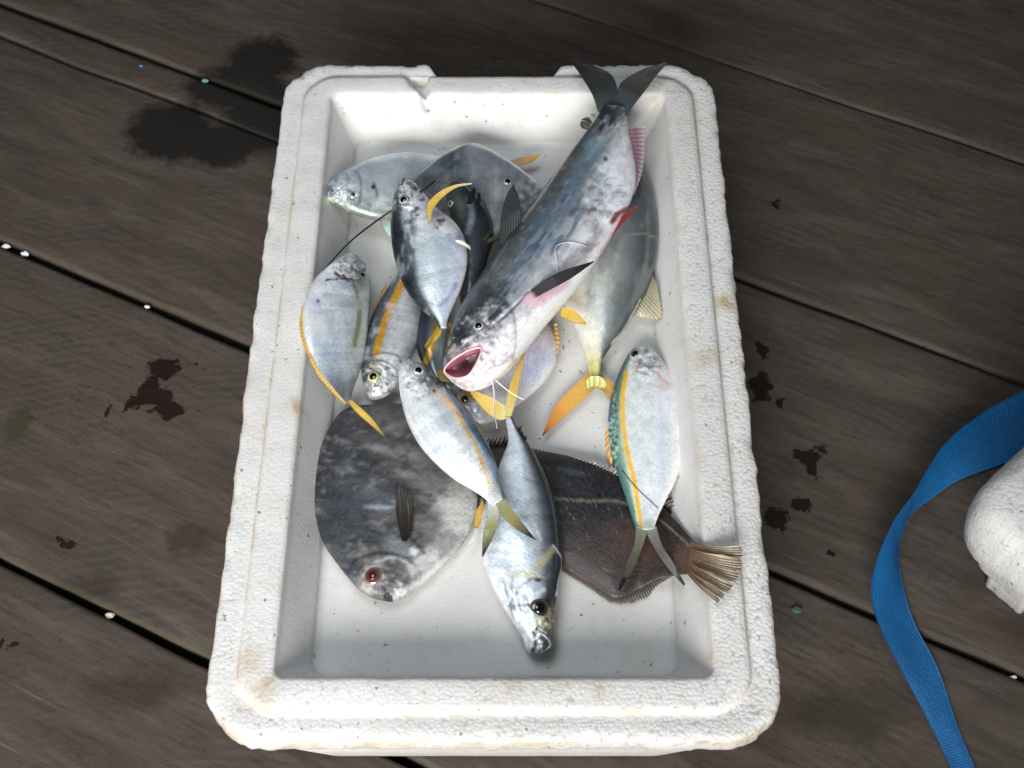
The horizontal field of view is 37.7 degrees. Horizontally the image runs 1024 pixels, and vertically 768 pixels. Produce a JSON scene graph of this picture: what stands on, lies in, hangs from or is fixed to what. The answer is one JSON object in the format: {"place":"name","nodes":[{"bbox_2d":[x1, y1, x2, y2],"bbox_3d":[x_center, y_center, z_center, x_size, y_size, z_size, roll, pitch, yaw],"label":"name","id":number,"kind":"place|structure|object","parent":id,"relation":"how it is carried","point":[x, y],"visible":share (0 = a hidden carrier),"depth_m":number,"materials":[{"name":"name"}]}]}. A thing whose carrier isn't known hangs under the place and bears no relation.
{"place":"outdoors","nodes":[
{"label":"outdoors","id":0,"kind":"place"},
{"bbox_2d":[0,0,1023,767],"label":"deck","id":1,"kind":"structure","parent":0,"point":[872,158],"depth_m":1.46,"materials":[{"name":"brown wood"}]},
{"bbox_2d":[1,244,10,248],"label":"foam crumb","id":2,"kind":"object","parent":1,"relation":"on","point":[5,246],"visible":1,"depth_m":1.51,"materials":[{"name":"white plastic"}]},
{"bbox_2d":[21,251,28,255],"bbox_3d":[-0.488,-0.131,1.504,0.008,0.002,0.007,0,54,0],"label":"foam crumb","id":3,"kind":"object","parent":1,"relation":"on","point":[25,253],"visible":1,"depth_m":1.50,"materials":[{"name":"white plastic"}]},
{"bbox_2d":[105,612,114,618],"bbox_3d":[-0.341,0.196,1.268,0.009,0.002,0.007,0,54,0],"label":"foam crumb","id":4,"kind":"object","parent":1,"relation":"on","point":[109,615],"visible":1,"depth_m":1.27,"materials":[{"name":"white plastic"}]},
{"bbox_2d":[206,65,780,755],"bbox_3d":[-0.013,0.007,1.317,0.418,0.135,0.700,0,54,0],"label":"foam tray","id":5,"kind":"object","parent":1,"relation":"on","point":[316,649],"visible":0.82,"depth_m":1.18,"materials":[{"name":"white plastic"}]},
{"bbox_2d":[299,252,385,437],"bbox_3d":[-0.147,-0.036,1.272,0.063,0.042,0.200,-6,54,-4],"label":"ponyfish","id":6,"kind":"object","parent":5,"relation":"in","point":[334,319],"visible":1,"depth_m":1.27,"materials":[{"name":"silver metal"}]},
{"bbox_2d":[361,273,420,399],"bbox_3d":[-0.104,-0.050,1.310,0.051,0.026,0.154,0,54,0],"label":"striped fish","id":7,"kind":"object","parent":5,"relation":"in","point":[392,334],"visible":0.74,"depth_m":1.29},
{"bbox_2d":[315,403,484,601],"bbox_3d":[-0.090,0.090,1.215,0.142,0.038,0.188,0,54,0],"label":"batfish","id":8,"kind":"object","parent":5,"relation":"in","point":[397,514],"visible":0.86,"depth_m":1.20,"materials":[{"name":"grey"}]},
{"bbox_2d":[399,359,536,556],"bbox_3d":[-0.044,0.054,1.203,0.050,0.026,0.212,-22,57,-15],"label":"fusilier","id":9,"kind":"object","parent":8,"relation":"on","point":[446,431],"visible":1,"depth_m":1.20,"materials":[{"name":"silver metal"}]},
{"bbox_2d":[325,152,539,237],"bbox_3d":[-0.078,-0.202,1.411,0.203,0.036,0.084,-32,60,-21],"label":"jack fish","id":10,"kind":"object","parent":5,"relation":"in","point":[366,189],"visible":0.54,"depth_m":1.38},
{"bbox_2d":[416,311,449,383],"bbox_3d":[-0.069,-0.036,1.302,0.029,0.021,0.103,-2,54,-2],"label":"striped fish","id":11,"kind":"object","parent":5,"relation":"in","point":[431,357],"visible":0.52,"depth_m":1.29},
{"bbox_2d":[391,178,471,349],"bbox_3d":[-0.071,-0.110,1.300,0.072,0.051,0.175,0,54,0],"label":"silver jack","id":12,"kind":"object","parent":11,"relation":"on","point":[430,246],"visible":0.99,"depth_m":1.30,"materials":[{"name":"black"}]},
{"bbox_2d":[322,179,436,270],"bbox_3d":[-0.121,-0.140,1.320,0.140,0.019,0.013,-38,63,-24],"label":"fin filament","id":13,"kind":"object","parent":12,"relation":"attached to","point":[384,215],"visible":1,"depth_m":1.33,"materials":[{"name":"black"}]},
{"bbox_2d":[445,381,454,389],"bbox_3d":[-0.046,-0.011,1.287,0.012,0.011,0.049,16,56,11],"label":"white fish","id":14,"kind":"object","parent":5,"relation":"in","point":[450,385],"visible":0.1,"depth_m":1.27},
{"bbox_2d":[446,180,493,303],"bbox_3d":[-0.033,-0.121,1.328,0.039,0.040,0.156,-6,54,-4],"label":"dark fish","id":15,"kind":"object","parent":5,"relation":"in","point":[470,216],"visible":0.64,"depth_m":1.33},
{"bbox_2d":[411,143,542,235],"bbox_3d":[-0.033,-0.165,1.374,0.134,0.022,0.124,39,63,24],"label":"moonfish","id":16,"kind":"object","parent":5,"relation":"in","point":[491,176],"visible":0.34,"depth_m":1.38,"materials":[{"name":"grey food"}]},
{"bbox_2d":[486,233,499,264],"bbox_3d":[-0.018,-0.095,1.321,0.032,0.024,0.118,12,55,9],"label":"olive fish","id":17,"kind":"object","parent":5,"relation":"in","point":[495,239],"visible":0.2,"depth_m":1.33},
{"bbox_2d":[457,324,558,423],"bbox_3d":[0.001,-0.014,1.286,0.056,0.023,0.127,34,61,22],"label":"ponyfish","id":18,"kind":"object","parent":5,"relation":"in","point":[539,360],"visible":0.57,"depth_m":1.28,"materials":[{"name":"silver metal"}]},
{"bbox_2d":[443,58,666,427],"bbox_3d":[0.046,-0.143,1.325,0.115,0.061,0.454,15,56,11],"label":"sea catfish","id":19,"kind":"object","parent":18,"relation":"on","point":[556,236],"visible":1,"depth_m":1.29,"materials":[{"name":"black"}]},
{"bbox_2d":[470,353,561,654],"bbox_3d":[0.004,0.091,1.197,0.064,0.050,0.262,-4,54,-3],"label":"trevally","id":20,"kind":"object","parent":5,"relation":"in","point":[523,571],"visible":0.96,"depth_m":1.16,"materials":[{"name":"silver metal"}]},
{"bbox_2d":[542,173,661,435],"bbox_3d":[0.079,-0.094,1.337,0.108,0.040,0.317,0,54,0],"label":"yellowtail jack","id":21,"kind":"object","parent":5,"relation":"in","point":[602,305],"visible":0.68,"depth_m":1.32,"materials":[{"name":"silver metal"}]},
{"bbox_2d":[476,435,742,603],"bbox_3d":[0.070,0.097,1.191,0.254,0.064,0.112,27,58,18],"label":"flatfish","id":22,"kind":"object","parent":5,"relation":"in","point":[597,528],"visible":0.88,"depth_m":1.19,"materials":[{"name":"food"}]},
{"bbox_2d":[605,346,684,589],"bbox_3d":[0.111,0.065,1.231,0.066,0.029,0.248,0,54,0],"label":"fusilier","id":23,"kind":"object","parent":5,"relation":"in","point":[642,435],"visible":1,"depth_m":1.23,"materials":[{"name":"silver"}]},
{"bbox_2d":[790,605,801,613],"bbox_3d":[0.240,0.190,1.266,0.010,0.002,0.008,0,54,0],"label":"paint flake","id":24,"kind":"object","parent":1,"relation":"on","point":[796,609],"visible":1,"depth_m":1.26,"materials":[{"name":"green paint"}]},
{"bbox_2d":[871,390,1023,767],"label":"strap","id":25,"kind":"object","parent":1,"relation":"on","point":[991,437],"visible":1,"depth_m":1.26,"materials":[{"name":"blue fabric"}]},
{"bbox_2d":[963,447,1023,613],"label":"foam box","id":26,"kind":"object","parent":1,"relation":"on","point":[993,530],"visible":1,"depth_m":1.18,"materials":[{"name":"white plastic"}]}
]}

